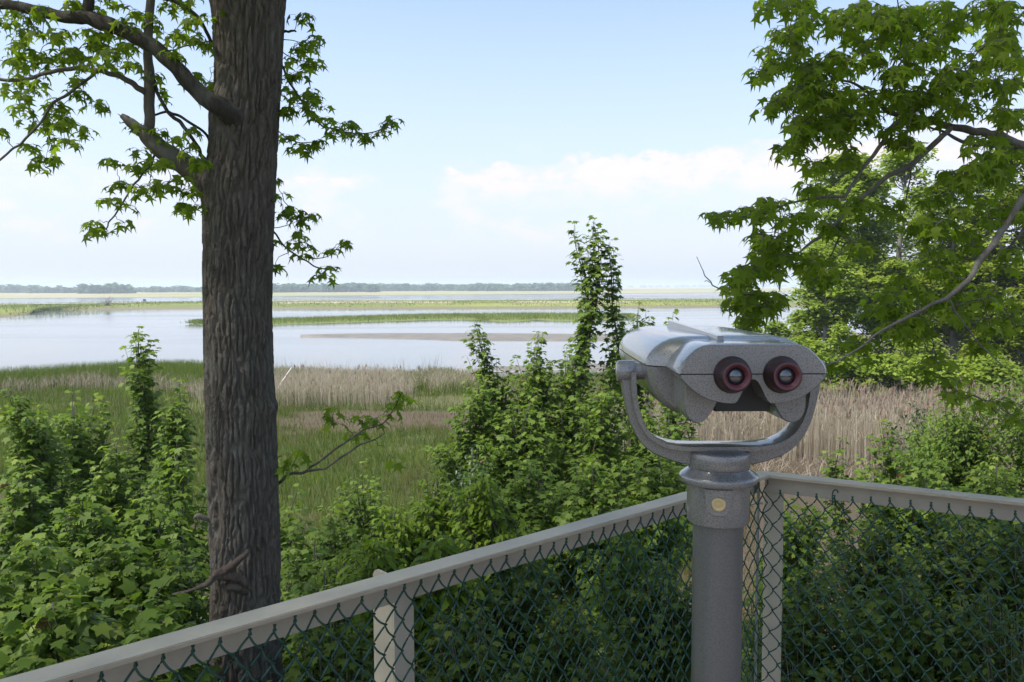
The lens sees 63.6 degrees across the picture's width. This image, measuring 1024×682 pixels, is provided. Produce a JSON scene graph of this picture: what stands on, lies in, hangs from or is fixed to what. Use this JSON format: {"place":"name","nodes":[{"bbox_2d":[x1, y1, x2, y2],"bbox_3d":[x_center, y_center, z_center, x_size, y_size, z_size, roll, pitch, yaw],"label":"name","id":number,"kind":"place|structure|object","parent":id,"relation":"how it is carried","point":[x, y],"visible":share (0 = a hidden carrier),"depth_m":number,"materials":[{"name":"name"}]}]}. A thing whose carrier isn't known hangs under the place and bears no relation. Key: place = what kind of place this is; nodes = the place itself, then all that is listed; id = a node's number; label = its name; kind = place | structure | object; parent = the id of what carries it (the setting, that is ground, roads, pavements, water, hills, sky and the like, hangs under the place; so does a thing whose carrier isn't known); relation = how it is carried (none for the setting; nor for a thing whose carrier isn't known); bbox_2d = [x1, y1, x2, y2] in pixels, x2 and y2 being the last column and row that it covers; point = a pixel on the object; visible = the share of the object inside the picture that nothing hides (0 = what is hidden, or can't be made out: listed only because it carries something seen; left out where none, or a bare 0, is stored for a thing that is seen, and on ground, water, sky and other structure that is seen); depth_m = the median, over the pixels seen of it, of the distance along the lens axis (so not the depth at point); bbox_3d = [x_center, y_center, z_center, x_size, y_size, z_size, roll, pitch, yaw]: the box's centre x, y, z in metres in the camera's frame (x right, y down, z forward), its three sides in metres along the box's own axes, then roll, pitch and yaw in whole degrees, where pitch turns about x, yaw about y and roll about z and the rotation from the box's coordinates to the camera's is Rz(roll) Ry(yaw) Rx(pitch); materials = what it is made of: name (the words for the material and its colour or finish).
{"place":"outdoors","nodes":[
{"label":"outdoors","id":0,"kind":"place"},
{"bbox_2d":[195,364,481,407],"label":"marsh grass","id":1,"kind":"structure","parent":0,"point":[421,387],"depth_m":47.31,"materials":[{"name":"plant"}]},
{"bbox_2d":[0,297,809,317],"bbox_3d":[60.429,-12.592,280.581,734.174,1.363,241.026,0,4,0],"label":"levee","id":2,"kind":"structure","parent":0,"point":[428,305],"depth_m":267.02,"materials":[{"name":"plant"}]},
{"bbox_2d":[197,314,627,323],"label":"marsh island","id":3,"kind":"structure","parent":0,"point":[508,320],"depth_m":161.67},
{"bbox_2d":[180,311,636,324],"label":"island grass","id":4,"kind":"structure","parent":3,"relation":"on","point":[466,315],"depth_m":167.96,"materials":[{"name":"plant"}]},
{"bbox_2d":[0,286,1011,374],"bbox_3d":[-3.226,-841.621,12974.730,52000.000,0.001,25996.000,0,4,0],"label":"water","id":5,"kind":"structure","parent":0,"point":[79,335],"depth_m":121.61,"materials":[{"name":"blue liquid"}]},
{"bbox_2d":[0,287,1011,298],"bbox_3d":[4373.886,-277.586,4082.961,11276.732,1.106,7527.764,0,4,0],"label":"marsh","id":6,"kind":"structure","parent":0,"point":[199,294],"depth_m":854.86,"materials":[{"name":"plant"}]},
{"bbox_2d":[0,282,621,293],"bbox_3d":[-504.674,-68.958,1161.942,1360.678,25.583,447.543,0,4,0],"label":"distant woods","id":7,"kind":"object","parent":6,"relation":"on","point":[107,288],"visible":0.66,"depth_m":1154.98,"materials":[{"name":"plant"}]},
{"bbox_2d":[0,340,1023,681],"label":"ground","id":8,"kind":"structure","parent":0,"point":[426,416],"depth_m":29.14,"materials":[{"name":"plant"}]},
{"bbox_2d":[0,455,57,604],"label":"maple sapling","id":9,"kind":"object","parent":8,"relation":"on","point":[26,516],"visible":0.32,"depth_m":7.46,"materials":[{"name":"green plant"}]},
{"bbox_2d":[1,403,73,570],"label":"maple sapling","id":10,"kind":"object","parent":8,"relation":"on","point":[64,492],"visible":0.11,"depth_m":9.60,"materials":[{"name":"green plant"}]},
{"bbox_2d":[0,385,88,546],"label":"maple sapling","id":11,"kind":"object","parent":8,"relation":"on","point":[35,445],"visible":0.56,"depth_m":9.13,"materials":[{"name":"green plant"}]},
{"bbox_2d":[0,535,92,677],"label":"maple sapling","id":12,"kind":"object","parent":8,"relation":"on","point":[26,577],"visible":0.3,"depth_m":5.21,"materials":[{"name":"green plant"}]},
{"bbox_2d":[0,574,132,678],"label":"maple sapling","id":13,"kind":"object","parent":8,"relation":"on","point":[86,629],"visible":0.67,"depth_m":4.15,"materials":[{"name":"green plant"}]},
{"bbox_2d":[49,390,109,568],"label":"maple sapling","id":14,"kind":"object","parent":8,"relation":"on","point":[80,447],"visible":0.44,"depth_m":10.44,"materials":[{"name":"green plant"}]},
{"bbox_2d":[62,393,125,561],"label":"maple sapling","id":15,"kind":"object","parent":8,"relation":"on","point":[100,439],"visible":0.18,"depth_m":10.91,"materials":[{"name":"green plant"}]},
{"bbox_2d":[2,535,209,666],"bbox_3d":[-2.599,2.796,5.558,1.498,3.164,1.472,0,4,0],"label":"maple sapling","id":16,"kind":"object","parent":8,"relation":"on","point":[118,580],"visible":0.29,"depth_m":5.13,"materials":[{"name":"green plant"}]},
{"bbox_2d":[20,493,198,609],"bbox_3d":[-3.139,2.780,6.462,1.379,3.188,1.122,0,4,0],"label":"maple sapling","id":17,"kind":"object","parent":8,"relation":"on","point":[84,534],"visible":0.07,"depth_m":6.42,"materials":[{"name":"green plant"}]},
{"bbox_2d":[68,437,164,569],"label":"maple sapling","id":18,"kind":"object","parent":8,"relation":"on","point":[117,502],"visible":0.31,"depth_m":8.61,"materials":[{"name":"green plant"}]},
{"bbox_2d":[117,326,167,521],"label":"maple sapling","id":19,"kind":"object","parent":8,"relation":"on","point":[144,394],"visible":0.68,"depth_m":10.97,"materials":[{"name":"green plant"}]},
{"bbox_2d":[67,593,223,681],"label":"maple sapling","id":20,"kind":"object","parent":8,"relation":"on","point":[153,621],"visible":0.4,"depth_m":4.24,"materials":[{"name":"green plant"}]},
{"bbox_2d":[85,496,207,620],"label":"maple sapling","id":21,"kind":"object","parent":8,"relation":"on","point":[150,532],"visible":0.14,"depth_m":6.64,"materials":[{"name":"green plant"}]},
{"bbox_2d":[141,378,204,539],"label":"maple sapling","id":22,"kind":"object","parent":8,"relation":"on","point":[172,438],"visible":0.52,"depth_m":10.19,"materials":[{"name":"green plant"}]},
{"bbox_2d":[148,536,209,673],"bbox_3d":[-2.288,2.837,5.541,0.897,3.095,0.881,0,4,0],"label":"oval leaved bush","id":23,"kind":"object","parent":8,"relation":"on","point":[201,612],"visible":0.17,"depth_m":5.47,"materials":[{"name":"green plant"}]},
{"bbox_2d":[149,447,209,669],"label":"maple sapling","id":24,"kind":"object","parent":8,"relation":"on","point":[179,502],"visible":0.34,"depth_m":8.01,"materials":[{"name":"green plant"}]},
{"bbox_2d":[0,367,372,400],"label":"old reeds","id":25,"kind":"object","parent":8,"relation":"on","point":[101,383],"visible":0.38,"depth_m":49.54,"materials":[{"name":"plant"}]},
{"bbox_2d":[0,0,419,681],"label":"sweetgum tree","id":26,"kind":"object","parent":8,"relation":"on","point":[230,178],"visible":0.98,"depth_m":4.61,"materials":[{"name":"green plant"}]},
{"bbox_2d":[0,358,454,394],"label":"cordgrass","id":27,"kind":"object","parent":8,"relation":"on","point":[190,369],"visible":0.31,"depth_m":52.00,"materials":[{"name":"green plant"}]},
{"bbox_2d":[280,483,308,590],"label":"maple sapling","id":28,"kind":"object","parent":8,"relation":"on","point":[283,530],"visible":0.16,"depth_m":8.15,"materials":[{"name":"green plant"}]},
{"bbox_2d":[280,519,331,677],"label":"maple sapling","id":29,"kind":"object","parent":8,"relation":"on","point":[292,535],"visible":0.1,"depth_m":7.13,"materials":[{"name":"green plant"}]},
{"bbox_2d":[280,527,349,675],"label":"maple sapling","id":30,"kind":"object","parent":8,"relation":"on","point":[289,570],"visible":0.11,"depth_m":6.24,"materials":[{"name":"green plant"}]},
{"bbox_2d":[284,552,370,681],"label":"oak bush","id":31,"kind":"object","parent":8,"relation":"on","point":[319,577],"visible":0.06,"depth_m":5.97,"materials":[{"name":"green plant"}]},
{"bbox_2d":[283,561,373,680],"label":"maple sapling","id":32,"kind":"object","parent":8,"relation":"on","point":[305,592],"visible":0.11,"depth_m":5.54,"materials":[{"name":"green plant"}]},
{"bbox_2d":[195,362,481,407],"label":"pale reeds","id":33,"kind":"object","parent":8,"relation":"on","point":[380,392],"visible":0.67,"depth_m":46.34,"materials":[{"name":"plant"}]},
{"bbox_2d":[309,503,370,575],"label":"maple sapling","id":34,"kind":"object","parent":8,"relation":"on","point":[342,548],"visible":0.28,"depth_m":7.67,"materials":[{"name":"green plant"}]},
{"bbox_2d":[267,616,417,681],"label":"maple sapling","id":35,"kind":"object","parent":8,"relation":"on","point":[317,666],"visible":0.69,"depth_m":4.34,"materials":[{"name":"green plant"}]},
{"bbox_2d":[332,458,398,574],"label":"maple sapling","id":36,"kind":"object","parent":8,"relation":"on","point":[367,530],"visible":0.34,"depth_m":9.12,"materials":[{"name":"green plant"}]},
{"bbox_2d":[323,537,433,681],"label":"oak bush","id":37,"kind":"object","parent":8,"relation":"on","point":[372,561],"visible":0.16,"depth_m":5.43,"materials":[{"name":"green plant"}]},
{"bbox_2d":[351,503,425,573],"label":"oak bush","id":38,"kind":"object","parent":8,"relation":"on","point":[398,527],"visible":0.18,"depth_m":7.32,"materials":[{"name":"green plant"}]},
{"bbox_2d":[392,470,477,621],"bbox_3d":[-0.757,2.818,7.718,1.025,3.252,1.051,3,5,42],"label":"oak bush","id":39,"kind":"object","parent":8,"relation":"on","point":[431,518],"visible":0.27,"depth_m":7.54,"materials":[{"name":"green plant"}]},
{"bbox_2d":[368,531,503,679],"bbox_3d":[-0.589,2.815,5.535,1.105,3.110,0.994,0,4,0],"label":"oak bush","id":40,"kind":"object","parent":8,"relation":"on","point":[432,552],"visible":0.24,"depth_m":5.32,"materials":[{"name":"green plant"}]},
{"bbox_2d":[370,605,557,681],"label":"maple sapling","id":41,"kind":"object","parent":8,"relation":"on","point":[458,673],"visible":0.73,"depth_m":4.63,"materials":[{"name":"green plant"}]},
{"bbox_2d":[421,374,514,517],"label":"maple sapling","id":42,"kind":"object","parent":8,"relation":"on","point":[465,439],"visible":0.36,"depth_m":11.02,"materials":[{"name":"green plant"}]},
{"bbox_2d":[444,444,492,606],"bbox_3d":[-0.539,2.902,9.760,0.793,3.453,0.898,-2,4,-22],"label":"vine clad bush","id":43,"kind":"object","parent":8,"relation":"on","point":[462,482],"visible":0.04,"depth_m":9.57,"materials":[{"name":"green plant"}]},
{"bbox_2d":[460,318,510,482],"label":"vine clad sapling","id":44,"kind":"object","parent":8,"relation":"on","point":[489,374],"visible":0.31,"depth_m":12.19,"materials":[{"name":"plant"}]},
{"bbox_2d":[422,558,576,672],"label":"maple sapling","id":45,"kind":"object","parent":8,"relation":"on","point":[514,583],"visible":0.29,"depth_m":5.34,"materials":[{"name":"green plant"}]},
{"bbox_2d":[436,470,568,643],"bbox_3d":[-0.093,2.754,7.089,1.168,3.284,1.180,0,4,0],"label":"oak bush","id":46,"kind":"object","parent":8,"relation":"on","point":[483,523],"visible":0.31,"depth_m":7.04,"materials":[{"name":"green plant"}]},
{"bbox_2d":[483,364,536,482],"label":"maple sapling","id":47,"kind":"object","parent":8,"relation":"on","point":[506,397],"visible":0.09,"depth_m":12.34,"materials":[{"name":"green plant"}]},
{"bbox_2d":[463,387,573,520],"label":"maple sapling","id":48,"kind":"object","parent":8,"relation":"on","point":[523,449],"visible":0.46,"depth_m":10.56,"materials":[{"name":"green plant"}]},
{"bbox_2d":[463,459,575,634],"bbox_3d":[0.131,2.880,8.817,1.721,3.295,1.482,-3,4,-32],"label":"maple sapling","id":49,"kind":"object","parent":8,"relation":"on","point":[537,514],"visible":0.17,"depth_m":8.59,"materials":[{"name":"green plant"}]},
{"bbox_2d":[504,331,574,497],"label":"maple sapling","id":50,"kind":"object","parent":8,"relation":"on","point":[539,374],"visible":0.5,"depth_m":11.98,"materials":[{"name":"green plant"}]},
{"bbox_2d":[501,597,639,681],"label":"maple sapling","id":51,"kind":"object","parent":8,"relation":"on","point":[563,658],"visible":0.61,"depth_m":4.98,"materials":[{"name":"green plant"}]},
{"bbox_2d":[546,345,594,504],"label":"maple sapling","id":52,"kind":"object","parent":8,"relation":"on","point":[557,427],"visible":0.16,"depth_m":12.27,"materials":[{"name":"green plant"}]},
{"bbox_2d":[558,221,601,458],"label":"maple sapling","id":53,"kind":"object","parent":8,"relation":"on","point":[576,255],"visible":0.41,"depth_m":11.97,"materials":[{"name":"green plant"}]},
{"bbox_2d":[540,215,623,595],"bbox_3d":[1.040,1.571,11.879,1.154,6.740,1.202,1,4,18],"label":"maple sapling","id":54,"kind":"object","parent":8,"relation":"on","point":[583,333],"visible":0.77,"depth_m":11.79,"materials":[{"name":"green plant"}]},
{"bbox_2d":[529,380,642,666],"bbox_3d":[1.104,2.617,11.013,1.568,4.257,1.816,2,5,36],"label":"maple sapling","id":55,"kind":"object","parent":8,"relation":"on","point":[596,442],"visible":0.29,"depth_m":10.66,"materials":[{"name":"green plant"}]},
{"bbox_2d":[542,454,667,681],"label":"maple sapling","id":56,"kind":"object","parent":8,"relation":"on","point":[592,507],"visible":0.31,"depth_m":8.33,"materials":[{"name":"green plant"}]},
{"bbox_2d":[579,237,638,653],"bbox_3d":[1.359,1.688,12.212,1.076,6.415,1.128,1,4,13],"label":"maple sapling","id":57,"kind":"object","parent":8,"relation":"on","point":[609,378],"visible":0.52,"depth_m":12.00,"materials":[{"name":"green plant"}]},
{"bbox_2d":[608,301,657,498],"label":"maple sapling","id":58,"kind":"object","parent":8,"relation":"on","point":[640,324],"visible":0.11,"depth_m":12.57,"materials":[{"name":"green plant"}]},
{"bbox_2d":[597,453,692,599],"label":"maple sapling","id":59,"kind":"object","parent":8,"relation":"on","point":[650,485],"visible":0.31,"depth_m":8.19,"materials":[{"name":"green plant"}]},
{"bbox_2d":[601,551,691,681],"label":"maple sapling","id":60,"kind":"object","parent":8,"relation":"on","point":[673,623],"visible":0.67,"depth_m":5.63,"materials":[{"name":"green plant"}]},
{"bbox_2d":[616,390,692,576],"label":"maple sapling","id":61,"kind":"object","parent":8,"relation":"on","point":[644,450],"visible":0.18,"depth_m":10.24,"materials":[{"name":"green plant"}]},
{"bbox_2d":[575,502,741,681],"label":"maple sapling","id":62,"kind":"object","parent":8,"relation":"on","point":[622,573],"visible":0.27,"depth_m":6.03,"materials":[{"name":"green plant"}]},
{"bbox_2d":[762,319,796,338],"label":"scrub bush","id":63,"kind":"object","parent":8,"relation":"on","point":[779,328],"visible":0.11,"depth_m":43.49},
{"bbox_2d":[741,502,841,681],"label":"maple sapling","id":64,"kind":"object","parent":8,"relation":"on","point":[790,558],"visible":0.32,"depth_m":7.16,"materials":[{"name":"green plant"}]},
{"bbox_2d":[744,562,869,681],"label":"maple sapling","id":65,"kind":"object","parent":8,"relation":"on","point":[814,617],"visible":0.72,"depth_m":5.24,"materials":[{"name":"green plant"}]},
{"bbox_2d":[783,308,834,344],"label":"scrub bush","id":66,"kind":"object","parent":8,"relation":"on","point":[797,325],"visible":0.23,"depth_m":45.61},
{"bbox_2d":[598,378,1023,465],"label":"tall reeds","id":67,"kind":"object","parent":8,"relation":"on","point":[831,426],"visible":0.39,"depth_m":29.54,"materials":[{"name":"plant"}]},
{"bbox_2d":[784,241,873,350],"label":"shore tree","id":68,"kind":"object","parent":8,"relation":"on","point":[847,297],"visible":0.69,"depth_m":42.21,"materials":[{"name":"plant"}]},
{"bbox_2d":[644,445,1017,481],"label":"fallen reeds","id":69,"kind":"object","parent":8,"relation":"on","point":[805,468],"visible":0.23,"depth_m":27.45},
{"bbox_2d":[818,435,858,650],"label":"maple sapling","id":70,"kind":"object","parent":8,"relation":"on","point":[836,508],"visible":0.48,"depth_m":11.75,"materials":[{"name":"green plant"}]},
{"bbox_2d":[807,321,874,401],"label":"scrub bush","id":71,"kind":"object","parent":8,"relation":"on","point":[841,332],"visible":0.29,"depth_m":40.66,"materials":[{"name":"plant"}]},
{"bbox_2d":[819,355,866,413],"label":"scrub bush","id":72,"kind":"object","parent":8,"relation":"on","point":[835,380],"visible":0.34,"depth_m":36.73,"materials":[{"name":"plant"}]},
{"bbox_2d":[792,151,905,353],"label":"shore tree","id":73,"kind":"object","parent":8,"relation":"on","point":[863,184],"visible":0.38,"depth_m":44.77,"materials":[{"name":"plant"}]},
{"bbox_2d":[783,507,920,673],"bbox_3d":[2.697,2.810,6.250,1.136,3.155,1.105,0,4,0],"label":"maple sapling","id":74,"kind":"object","parent":8,"relation":"on","point":[880,569],"visible":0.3,"depth_m":6.07,"materials":[{"name":"green plant"}]},
{"bbox_2d":[697,0,1023,431],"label":"sweetgum tree","id":75,"kind":"object","parent":8,"relation":"on","point":[839,121],"visible":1,"depth_m":3.77,"materials":[{"name":"green plant"}]},
{"bbox_2d":[842,311,903,387],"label":"scrub bush","id":76,"kind":"object","parent":8,"relation":"on","point":[876,337],"visible":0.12,"depth_m":44.94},
{"bbox_2d":[854,419,908,536],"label":"maple sapling","id":77,"kind":"object","parent":8,"relation":"on","point":[884,475],"visible":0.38,"depth_m":12.09,"materials":[{"name":"green plant"}]},
{"bbox_2d":[844,467,922,589],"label":"maple sapling","id":78,"kind":"object","parent":8,"relation":"on","point":[888,515],"visible":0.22,"depth_m":8.92,"materials":[{"name":"green plant"}]},
{"bbox_2d":[850,353,921,418],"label":"scrub bush","id":79,"kind":"object","parent":8,"relation":"on","point":[890,371],"visible":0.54,"depth_m":36.20,"materials":[{"name":"plant"}]},
{"bbox_2d":[853,257,932,354],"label":"shore tree","id":80,"kind":"object","parent":8,"relation":"on","point":[891,265],"visible":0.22,"depth_m":43.42,"materials":[{"name":"plant"}]},
{"bbox_2d":[806,575,995,681],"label":"maple sapling","id":81,"kind":"object","parent":8,"relation":"on","point":[935,649],"visible":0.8,"depth_m":4.86,"materials":[{"name":"green plant"}]},
{"bbox_2d":[852,143,960,353],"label":"shore tree","id":82,"kind":"object","parent":8,"relation":"on","point":[890,164],"visible":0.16,"depth_m":53.01,"materials":[{"name":"plant"}]},
{"bbox_2d":[884,400,940,584],"bbox_3d":[6.326,2.979,12.970,0.988,4.044,1.232,0,4,0],"label":"vine clad bush","id":83,"kind":"object","parent":8,"relation":"on","point":[917,414],"visible":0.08,"depth_m":13.08,"materials":[{"name":"green plant"}]},
{"bbox_2d":[877,333,960,387],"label":"scrub bush","id":84,"kind":"object","parent":8,"relation":"on","point":[908,355],"visible":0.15,"depth_m":39.37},
{"bbox_2d":[875,458,971,603],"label":"maple sapling","id":85,"kind":"object","parent":8,"relation":"on","point":[934,482],"visible":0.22,"depth_m":8.74,"materials":[{"name":"green plant"}]},
{"bbox_2d":[901,354,970,409],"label":"scrub bush","id":86,"kind":"object","parent":8,"relation":"on","point":[946,373],"visible":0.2,"depth_m":35.82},
{"bbox_2d":[861,514,1011,677],"bbox_3d":[3.187,2.792,5.749,1.575,3.226,1.173,0,4,0],"label":"maple sapling","id":87,"kind":"object","parent":8,"relation":"on","point":[939,555],"visible":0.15,"depth_m":5.63,"materials":[{"name":"green plant"}]},
{"bbox_2d":[893,406,990,491],"bbox_3d":[6.082,2.831,11.509,1.656,3.877,1.496,-2,4,-24],"label":"oak bush","id":88,"kind":"object","parent":8,"relation":"on","point":[925,434],"visible":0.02,"depth_m":11.39,"materials":[{"name":"green plant"}]},
{"bbox_2d":[870,385,1017,532],"bbox_3d":[5.863,2.607,10.755,2.005,4.115,2.160,0,4,0],"label":"oak bush","id":89,"kind":"object","parent":8,"relation":"on","point":[967,456],"visible":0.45,"depth_m":10.43,"materials":[{"name":"green plant"}]},
{"bbox_2d":[906,182,1004,377],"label":"shore tree","id":90,"kind":"object","parent":8,"relation":"on","point":[952,334],"visible":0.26,"depth_m":41.67,"materials":[{"name":"green plant"}]},
{"bbox_2d":[896,520,1023,679],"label":"maple sapling","id":91,"kind":"object","parent":8,"relation":"on","point":[1001,566],"visible":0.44,"depth_m":5.27,"materials":[{"name":"green plant"}]},
{"bbox_2d":[916,586,1023,681],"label":"oak bush","id":92,"kind":"object","parent":8,"relation":"on","point":[1006,675],"visible":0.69,"depth_m":4.65,"materials":[{"name":"green plant"}]},
{"bbox_2d":[922,458,1023,583],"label":"maple sapling","id":93,"kind":"object","parent":8,"relation":"on","point":[995,488],"visible":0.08,"depth_m":7.91,"materials":[{"name":"green plant"}]},
{"bbox_2d":[947,145,1023,342],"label":"shore tree","id":94,"kind":"object","parent":8,"relation":"on","point":[986,271],"visible":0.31,"depth_m":39.12,"materials":[{"name":"green plant"}]},
{"bbox_2d":[951,369,1023,560],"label":"oak bush","id":95,"kind":"object","parent":8,"relation":"on","point":[1017,444],"visible":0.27,"depth_m":9.67,"materials":[{"name":"green plant"}]},
{"bbox_2d":[954,352,1023,397],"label":"scrub bush","id":96,"kind":"object","parent":8,"relation":"on","point":[983,371],"visible":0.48,"depth_m":34.52,"materials":[{"name":"plant"}]},
{"bbox_2d":[956,320,1023,386],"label":"scrub bush","id":97,"kind":"object","parent":8,"relation":"on","point":[978,336],"visible":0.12,"depth_m":39.02,"materials":[{"name":"green plant"}]},
{"bbox_2d":[978,263,1023,387],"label":"shore tree","id":98,"kind":"object","parent":8,"relation":"on","point":[1015,343],"visible":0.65,"depth_m":37.70,"materials":[{"name":"green plant"}]},
{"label":"deck","id":99,"kind":"structure","parent":8,"relation":"on","visible":0},
{"bbox_2d":[0,471,1023,681],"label":"chain link railing","id":100,"kind":"object","parent":99,"relation":"on","point":[387,599],"visible":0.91,"depth_m":2.14,"materials":[{"name":"metal"}]},
{"bbox_2d":[616,320,825,681],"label":"tower viewer","id":101,"kind":"object","parent":99,"relation":"on","point":[696,373],"visible":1,"depth_m":1.31,"materials":[{"name":"grey paint"}]},
{"bbox_2d":[0,0,1023,287],"label":"sky","id":102,"kind":"structure","parent":0,"point":[523,120],"materials":[{"name":"blue"}]},
{"bbox_2d":[477,359,614,378],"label":"mudflat","id":103,"kind":"structure","parent":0,"point":[597,367],"depth_m":65.13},
{"bbox_2d":[300,333,945,340],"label":"sandbar","id":104,"kind":"structure","parent":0,"point":[495,336],"depth_m":106.57,"materials":[{"name":"sand"}]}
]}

